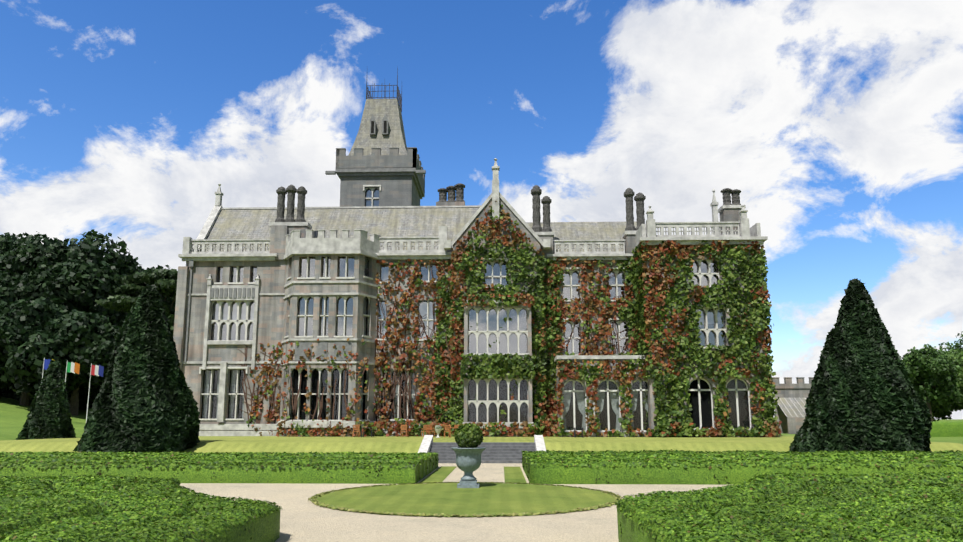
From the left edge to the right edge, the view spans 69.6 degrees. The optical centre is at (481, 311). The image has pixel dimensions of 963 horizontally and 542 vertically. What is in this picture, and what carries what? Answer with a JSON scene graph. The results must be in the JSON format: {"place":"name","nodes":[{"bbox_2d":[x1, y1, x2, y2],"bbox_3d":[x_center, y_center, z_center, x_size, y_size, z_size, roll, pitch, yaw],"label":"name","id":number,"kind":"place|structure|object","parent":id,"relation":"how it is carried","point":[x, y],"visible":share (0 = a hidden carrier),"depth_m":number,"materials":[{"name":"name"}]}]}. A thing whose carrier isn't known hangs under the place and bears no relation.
{"place":"outdoors","nodes":[
{"label":"outdoors","id":0,"kind":"place"},
{"bbox_2d":[180,463,732,541],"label":"gravel path","id":1,"kind":"structure","parent":0,"point":[303,518],"depth_m":15.41,"materials":[{"name":"beige gravel"}]},
{"bbox_2d":[317,466,614,516],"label":"garden lawn patches","id":2,"kind":"object","parent":1,"relation":"on","point":[452,498],"visible":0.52,"depth_m":19.70,"materials":[{"name":"green plant"}]},
{"bbox_2d":[457,480,479,487],"bbox_3d":[-0.434,5.764,23.137,0.720,0.260,0.720,0,-9,2],"label":"urn pedestal","id":3,"kind":"object","parent":2,"relation":"on","point":[468,484],"visible":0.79,"depth_m":22.86,"materials":[{"name":"grey stone"}]},
{"bbox_2d":[451,447,485,480],"bbox_3d":[-0.434,5.096,23.242,1.206,1.071,1.206,0,-9,2],"label":"urn","id":4,"kind":"object","parent":3,"relation":"on","point":[468,461],"visible":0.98,"depth_m":22.94,"materials":[{"name":"grey stone"}]},
{"bbox_2d":[454,423,483,447],"bbox_3d":[-0.428,4.225,23.402,1.022,0.929,1.043,0,-9,2],"label":"topiary ball","id":5,"kind":"object","parent":4,"relation":"on","point":[468,435],"visible":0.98,"depth_m":23.07,"materials":[{"name":"green plant"}]},
{"bbox_2d":[0,396,962,453],"bbox_3d":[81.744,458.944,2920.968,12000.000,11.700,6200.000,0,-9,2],"label":"lawn","id":6,"kind":"structure","parent":0,"point":[13,415],"depth_m":40.47,"materials":[{"name":"green plant"}]},
{"bbox_2d":[0,285,20,316],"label":"tree foliage","id":7,"kind":"object","parent":6,"relation":"on","point":[4,297],"visible":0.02,"depth_m":94.77,"materials":[{"name":"green plant"}]},
{"bbox_2d":[0,232,28,281],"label":"tree foliage","id":8,"kind":"object","parent":6,"relation":"on","point":[7,240],"visible":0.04,"depth_m":107.12,"materials":[{"name":"green plant"}]},
{"bbox_2d":[0,231,68,309],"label":"tree foliage","id":9,"kind":"object","parent":6,"relation":"on","point":[34,245],"visible":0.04,"depth_m":98.59,"materials":[{"name":"green plant"}]},
{"bbox_2d":[0,321,85,403],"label":"tree","id":10,"kind":"object","parent":6,"relation":"on","point":[7,393],"visible":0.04,"depth_m":93.67,"materials":[{"name":"green plant"}]},
{"bbox_2d":[0,296,86,405],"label":"tree foliage","id":11,"kind":"object","parent":6,"relation":"on","point":[23,341],"depth_m":84.71,"materials":[{"name":"green plant"}]},
{"bbox_2d":[16,360,75,439],"bbox_3d":[-31.759,6.587,51.233,3.618,6.180,3.734,0,-9,2],"label":"topiary tree","id":12,"kind":"object","parent":6,"relation":"on","point":[48,415],"visible":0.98,"depth_m":50.32,"materials":[{"name":"green plant"}]},
{"bbox_2d":[42,358,52,377],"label":"flag pole","id":13,"kind":"object","parent":6,"relation":"on","point":[46,363],"visible":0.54,"depth_m":77.40,"materials":[{"name":"blue fabric"}]},
{"bbox_2d":[23,309,120,415],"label":"tree foliage","id":14,"kind":"object","parent":6,"relation":"on","point":[90,337],"depth_m":86.27,"materials":[{"name":"green plant"}]},
{"bbox_2d":[65,360,79,384],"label":"flag pole","id":15,"kind":"object","parent":6,"relation":"on","point":[72,367],"visible":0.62,"depth_m":78.31,"materials":[{"name":"fabric"}]},
{"bbox_2d":[6,229,141,328],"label":"tree foliage","id":16,"kind":"object","parent":6,"relation":"on","point":[64,284],"visible":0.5,"depth_m":96.89,"materials":[{"name":"green plant"}]},
{"bbox_2d":[79,245,93,259],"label":"tree","id":17,"kind":"object","parent":6,"relation":"on","point":[91,258],"depth_m":106.28,"materials":[{"name":"green plant"}]},
{"bbox_2d":[86,363,103,420],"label":"flag pole","id":18,"kind":"object","parent":6,"relation":"on","point":[97,370],"visible":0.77,"depth_m":79.17,"materials":[{"name":"fabric"}]},
{"bbox_2d":[69,313,124,410],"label":"conifer foliage","id":19,"kind":"object","parent":6,"relation":"on","point":[82,406],"depth_m":94.64,"materials":[{"name":"green plant"}]},
{"bbox_2d":[73,257,175,313],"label":"tree foliage","id":20,"kind":"object","parent":6,"relation":"on","point":[113,266],"depth_m":100.89,"materials":[{"name":"green plant"}]},
{"bbox_2d":[95,268,177,332],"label":"cedar","id":21,"kind":"object","parent":6,"relation":"on","point":[132,287],"depth_m":83.41,"materials":[{"name":"green plant"}]},
{"bbox_2d":[73,284,200,452],"bbox_3d":[-19.681,3.251,40.341,6.596,9.892,6.336,0,-9,2],"label":"yew","id":22,"kind":"object","parent":6,"relation":"on","point":[144,400],"depth_m":38.53,"materials":[{"name":"green plant"}]},
{"bbox_2d":[352,425,359,436],"bbox_3d":[-9.761,9.270,53.867,0.500,0.950,0.490,2,-9,-15],"label":"teak chair","id":23,"kind":"object","parent":6,"relation":"on","point":[357,427],"visible":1,"depth_m":53.69,"materials":[{"name":"brown wood"}]},
{"bbox_2d":[361,427,373,436],"bbox_3d":[-8.780,9.302,53.401,0.900,0.740,0.900,0,-9,2],"label":"teak table","id":24,"kind":"object","parent":6,"relation":"on","point":[363,431],"visible":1,"depth_m":53.73,"materials":[{"name":"brown wood"}]},
{"bbox_2d":[325,67,425,206],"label":"tower","id":25,"kind":"structure","parent":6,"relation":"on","point":[380,164],"depth_m":71.29,"materials":[{"name":"stone"}]},
{"bbox_2d":[400,425,408,436],"bbox_3d":[-5.976,9.269,53.861,0.500,0.950,0.490,-2,-9,13],"label":"teak chair","id":26,"kind":"object","parent":6,"relation":"on","point":[403,428],"visible":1,"depth_m":53.67,"materials":[{"name":"brown wood"}]},
{"bbox_2d":[421,425,425,436],"bbox_3d":[-4.372,9.267,53.847,0.500,0.950,0.490,5,-10,-27],"label":"teak chair","id":27,"kind":"object","parent":6,"relation":"on","point":[424,428],"visible":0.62,"depth_m":53.60,"materials":[{"name":"brown wood"}]},
{"bbox_2d":[426,425,434,436],"bbox_3d":[-3.951,9.215,53.525,0.500,0.950,0.490,5,-10,-29],"label":"teak chair","id":28,"kind":"object","parent":6,"relation":"on","point":[428,427],"visible":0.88,"depth_m":53.67,"materials":[{"name":"brown wood"}]},
{"bbox_2d":[435,428,441,437],"bbox_3d":[-3.215,8.975,51.270,0.540,0.720,0.540,0,-9,2],"label":"planter urn","id":29,"kind":"object","parent":6,"relation":"on","point":[438,431],"visible":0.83,"depth_m":51.14,"materials":[{"name":"stone"}]},
{"bbox_2d":[444,425,450,436],"bbox_3d":[-2.599,9.125,52.954,0.500,0.950,0.490,2,-9,-10],"label":"teak chair","id":30,"kind":"object","parent":6,"relation":"on","point":[446,428],"visible":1,"depth_m":52.74,"materials":[{"name":"brown wood"}]},
{"bbox_2d":[308,482,621,516],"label":"lawn edge grass","id":31,"kind":"structure","parent":6,"relation":"on","point":[314,500],"depth_m":17.45,"materials":[{"name":"green plant"}]},
{"bbox_2d":[173,158,771,436],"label":"manor house","id":32,"kind":"structure","parent":6,"relation":"on","point":[301,285],"depth_m":58.01,"materials":[{"name":"grey stone"}]},
{"bbox_2d":[193,183,636,259],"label":"manor roofs","id":33,"kind":"structure","parent":32,"relation":"attached to","point":[453,215],"depth_m":63.77,"materials":[{"name":"grey stone"}]},
{"bbox_2d":[238,264,634,434],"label":"creeper vine stems","id":34,"kind":"object","parent":32,"relation":"attached to","point":[381,394],"visible":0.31,"depth_m":57.92,"materials":[{"name":"brown plant"}]},
{"bbox_2d":[246,204,781,436],"bbox_3d":[1.881,0.103,56.735,43.060,20.090,4.670,0,-9,2],"label":"ivy creeper","id":35,"kind":"object","parent":32,"relation":"attached to","point":[546,424],"visible":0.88,"depth_m":55.83,"materials":[{"name":"green plant"}]},
{"bbox_2d":[0,449,962,541],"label":"parterre hedge","id":36,"kind":"object","parent":6,"relation":"on","point":[261,529],"visible":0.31,"depth_m":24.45,"materials":[{"name":"green plant"}]},
{"bbox_2d":[418,435,545,462],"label":"garden steps","id":37,"kind":"structure","parent":6,"relation":"on","point":[501,452],"depth_m":38.51,"materials":[{"name":"stone"}]},
{"bbox_2d":[772,377,812,433],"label":"outbuilding","id":38,"kind":"structure","parent":6,"relation":"on","point":[790,414],"depth_m":70.28,"materials":[{"name":"grey stone"}]},
{"bbox_2d":[789,278,932,452],"bbox_3d":[20.395,3.173,38.124,6.984,10.197,6.563,0,-9,2],"label":"yew","id":39,"kind":"object","parent":6,"relation":"on","point":[864,394],"visible":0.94,"depth_m":36.58,"materials":[{"name":"green plant"}]},
{"bbox_2d":[901,344,962,420],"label":"tree foliage","id":40,"kind":"object","parent":6,"relation":"on","point":[933,367],"depth_m":128.44,"materials":[{"name":"green plant"}]},
{"bbox_2d":[914,377,953,420],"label":"tree foliage","id":41,"kind":"object","parent":6,"relation":"on","point":[937,413],"visible":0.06,"depth_m":215.90,"materials":[{"name":"green plant"}]},
{"bbox_2d":[930,421,962,436],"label":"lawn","id":42,"kind":"structure","parent":6,"relation":"on","point":[946,429],"depth_m":93.75,"materials":[{"name":"green plant"}]},
{"bbox_2d":[933,331,962,353],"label":"tree foliage","id":43,"kind":"object","parent":6,"relation":"on","point":[957,345],"visible":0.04,"depth_m":278.70,"materials":[{"name":"green plant"}]},
{"bbox_2d":[938,348,962,412],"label":"tree foliage","id":44,"kind":"object","parent":6,"relation":"on","point":[956,357],"visible":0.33,"depth_m":201.40,"materials":[{"name":"green plant"}]},
{"bbox_2d":[0,0,962,418],"label":"sky","id":45,"kind":"structure","parent":0,"point":[837,125],"materials":[{"name":"blue"}]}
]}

